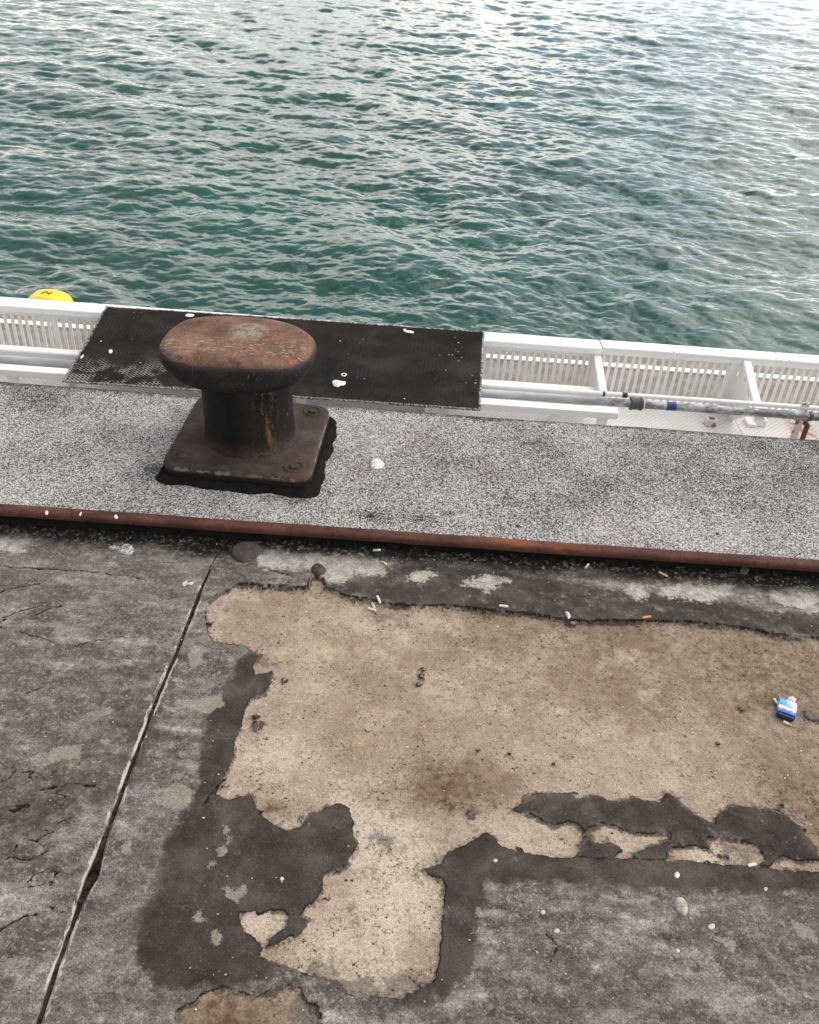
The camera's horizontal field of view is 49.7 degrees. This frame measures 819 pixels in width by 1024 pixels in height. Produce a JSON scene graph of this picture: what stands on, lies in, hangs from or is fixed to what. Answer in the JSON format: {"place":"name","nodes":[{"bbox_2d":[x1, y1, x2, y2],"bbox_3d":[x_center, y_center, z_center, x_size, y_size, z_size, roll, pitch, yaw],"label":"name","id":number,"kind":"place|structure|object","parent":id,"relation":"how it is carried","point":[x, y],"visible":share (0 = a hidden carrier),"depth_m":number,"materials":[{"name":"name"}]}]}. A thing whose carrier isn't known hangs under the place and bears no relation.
{"place":"outdoors","nodes":[
{"label":"outdoors","id":0,"kind":"place"},
{"bbox_2d":[0,523,818,1023],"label":"quay apron","id":1,"kind":"object","parent":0,"point":[128,825],"visible":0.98,"depth_m":2.10,"materials":[{"name":"concrete"}]},
{"bbox_2d":[110,544,133,553],"bbox_3d":[-0.890,0.111,2.727,0.081,0.015,0.051,4,36,-1],"label":"plastic wrapper","id":2,"kind":"object","parent":1,"relation":"on","point":[123,549],"visible":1,"depth_m":2.73,"materials":[{"name":"white"}]},
{"bbox_2d":[182,581,193,585],"bbox_3d":[-0.660,0.213,2.627,0.034,0.002,0.025,4,36,-1],"label":"paper flake","id":3,"kind":"object","parent":1,"relation":"on","point":[184,583],"visible":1,"depth_m":2.63,"materials":[{"name":"grey paper"}]},
{"bbox_2d":[232,541,262,562],"bbox_3d":[-0.506,0.120,2.753,0.098,0.011,0.107,4,36,-1],"label":"tar lump","id":4,"kind":"object","parent":1,"relation":"on","point":[245,551],"visible":1,"depth_m":2.75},
{"bbox_2d":[311,563,325,575],"bbox_3d":[-0.277,0.172,2.697,0.047,0.018,0.054,4,36,-1],"label":"tar lump","id":5,"kind":"object","parent":1,"relation":"on","point":[318,569],"visible":1,"depth_m":2.69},
{"bbox_2d":[0,504,818,574],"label":"kerb rail","id":6,"kind":"object","parent":1,"relation":"on","point":[226,530],"visible":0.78,"depth_m":2.80,"materials":[{"name":"metal"}]},
{"bbox_2d":[6,532,818,1019],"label":"loose grit","id":7,"kind":"object","parent":1,"relation":"on","point":[440,762],"visible":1,"depth_m":2.27,"materials":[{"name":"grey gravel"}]},
{"bbox_2d":[674,897,687,915],"bbox_3d":[0.580,0.841,1.889,0.030,0.008,0.044,4,36,-1],"label":"dried lump","id":8,"kind":"object","parent":1,"relation":"on","point":[680,906],"visible":1,"depth_m":1.89,"materials":[{"name":"stone"}]},
{"bbox_2d":[708,924,714,928],"bbox_3d":[0.635,0.871,1.858,0.018,0.002,0.011,-8,37,-17],"label":"chewing gum","id":9,"kind":"object","parent":1,"relation":"on","point":[711,926],"visible":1,"depth_m":1.86,"materials":[{"name":"grey"}]},
{"bbox_2d":[739,567,748,574],"bbox_3d":[1.067,0.188,2.818,0.027,0.018,0.029,20,38,20],"label":"tar flake","id":10,"kind":"object","parent":1,"relation":"on","point":[743,570],"visible":1,"depth_m":2.82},
{"bbox_2d":[747,862,756,866],"bbox_3d":[0.770,0.793,1.987,0.022,0.007,0.008,-5,37,-13],"label":"cigarette end","id":11,"kind":"object","parent":1,"relation":"on","point":[752,864],"visible":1,"depth_m":1.98,"materials":[{"name":"grey paper"}]},
{"bbox_2d":[776,696,796,721],"bbox_3d":[1.015,0.522,2.374,0.051,0.021,0.088,18,38,18],"label":"cigarette packet","id":12,"kind":"object","parent":1,"relation":"on","point":[786,710],"visible":1,"depth_m":2.36,"materials":[{"name":"blue cardboard"}]},
{"bbox_2d":[0,0,818,354],"bbox_3d":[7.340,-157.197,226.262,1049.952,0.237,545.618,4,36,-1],"label":"harbour water","id":13,"kind":"structure","parent":0,"point":[632,170],"depth_m":12.86,"materials":[{"name":"teal liquid"}]},
{"bbox_2d":[0,314,818,405],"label":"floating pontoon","id":14,"kind":"object","parent":13,"relation":"on","point":[670,376],"depth_m":5.85,"materials":[{"name":"white metal"}]},
{"bbox_2d":[27,289,72,348],"bbox_3d":[-2.031,-0.942,5.091,0.222,0.678,0.150,6,36,2],"label":"yellow float","id":15,"kind":"object","parent":14,"relation":"on","point":[49,294],"visible":0.46,"depth_m":4.91,"materials":[{"name":"plastic"}]},
{"bbox_2d":[0,382,818,559],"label":"quay strip","id":16,"kind":"object","parent":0,"point":[108,450],"visible":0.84,"depth_m":3.10,"materials":[{"name":"grey concrete"}]},
{"bbox_2d":[155,316,336,497],"bbox_3d":[-0.549,-0.403,3.038,0.576,0.435,0.577,5,36,1],"label":"mooring bollard","id":17,"kind":"object","parent":16,"relation":"on","point":[249,427],"visible":1,"depth_m":2.94,"materials":[{"name":"brown metal"}]},
{"bbox_2d":[370,458,383,468],"bbox_3d":[-0.114,-0.173,3.128,0.050,0.010,0.068,4,36,-1],"label":"paper scrap","id":18,"kind":"object","parent":16,"relation":"on","point":[375,463],"visible":1,"depth_m":3.12,"materials":[{"name":"white paper"}]},
{"bbox_2d":[0,364,818,439],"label":"walkway deck","id":19,"kind":"structure","parent":16,"relation":"attached to","point":[694,421],"depth_m":4.74,"materials":[{"name":"beige paint"}]},
{"bbox_2d":[0,345,598,410],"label":"hand beam","id":20,"kind":"structure","parent":19,"relation":"on","point":[487,381],"depth_m":4.59,"materials":[{"name":"white paint"}]},
{"bbox_2d":[0,297,606,405],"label":"railing","id":21,"kind":"object","parent":19,"relation":"on","point":[92,312],"visible":0.23,"depth_m":4.74,"materials":[{"name":"white metal"}]},
{"bbox_2d":[62,306,484,410],"bbox_3d":[-0.620,-0.792,4.462,2.029,0.086,0.744,4,36,-1],"label":"rubber mat","id":22,"kind":"object","parent":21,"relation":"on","point":[418,367],"visible":0.62,"depth_m":4.44,"materials":[{"name":"black rubber"}]},
{"bbox_2d":[332,380,345,386],"bbox_3d":[-0.343,-0.626,4.298,0.068,0.004,0.077,4,36,-1],"label":"bird dropping","id":23,"kind":"object","parent":22,"relation":"on","point":[336,383],"visible":1,"depth_m":4.29,"materials":[{"name":"white"}]},
{"bbox_2d":[0,364,618,424],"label":"fender beam","id":24,"kind":"structure","parent":19,"relation":"on","point":[554,411],"depth_m":4.30,"materials":[{"name":"white metal"}]},
{"bbox_2d":[600,340,818,420],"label":"railing","id":25,"kind":"object","parent":19,"relation":"on","point":[748,360],"visible":0.74,"depth_m":4.78,"materials":[{"name":"white metal"}]},
{"bbox_2d":[704,415,717,426],"bbox_3d":[1.626,-0.489,4.771,0.052,0.040,0.052,4,36,-1],"label":"deck socket","id":26,"kind":"object","parent":19,"relation":"on","point":[710,421],"visible":1,"depth_m":4.76,"materials":[{"name":"white paint"}]},
{"bbox_2d":[744,417,766,427],"bbox_3d":[1.882,-0.494,4.807,0.101,0.040,0.080,4,36,-1],"label":"deck socket","id":27,"kind":"object","parent":19,"relation":"on","point":[751,422],"visible":0.9,"depth_m":4.79,"materials":[{"name":"white paint"}]},
{"bbox_2d":[790,402,809,438],"bbox_3d":[2.001,-0.411,4.509,0.085,0.267,0.128,4,36,-1],"label":"pipe bracket","id":28,"kind":"object","parent":19,"relation":"on","point":[796,429],"visible":0.48,"depth_m":4.50,"materials":[{"name":"white metal"}]},
{"bbox_2d":[0,355,818,420],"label":"service pipe","id":29,"kind":"object","parent":28,"relation":"on","point":[639,404],"visible":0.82,"depth_m":4.43,"materials":[{"name":"metal"}]},
{"bbox_2d":[0,347,818,410],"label":"conduit","id":30,"kind":"object","parent":28,"relation":"attached to","point":[526,388],"visible":0.48,"depth_m":4.48,"materials":[{"name":"grey metal"}]}
]}

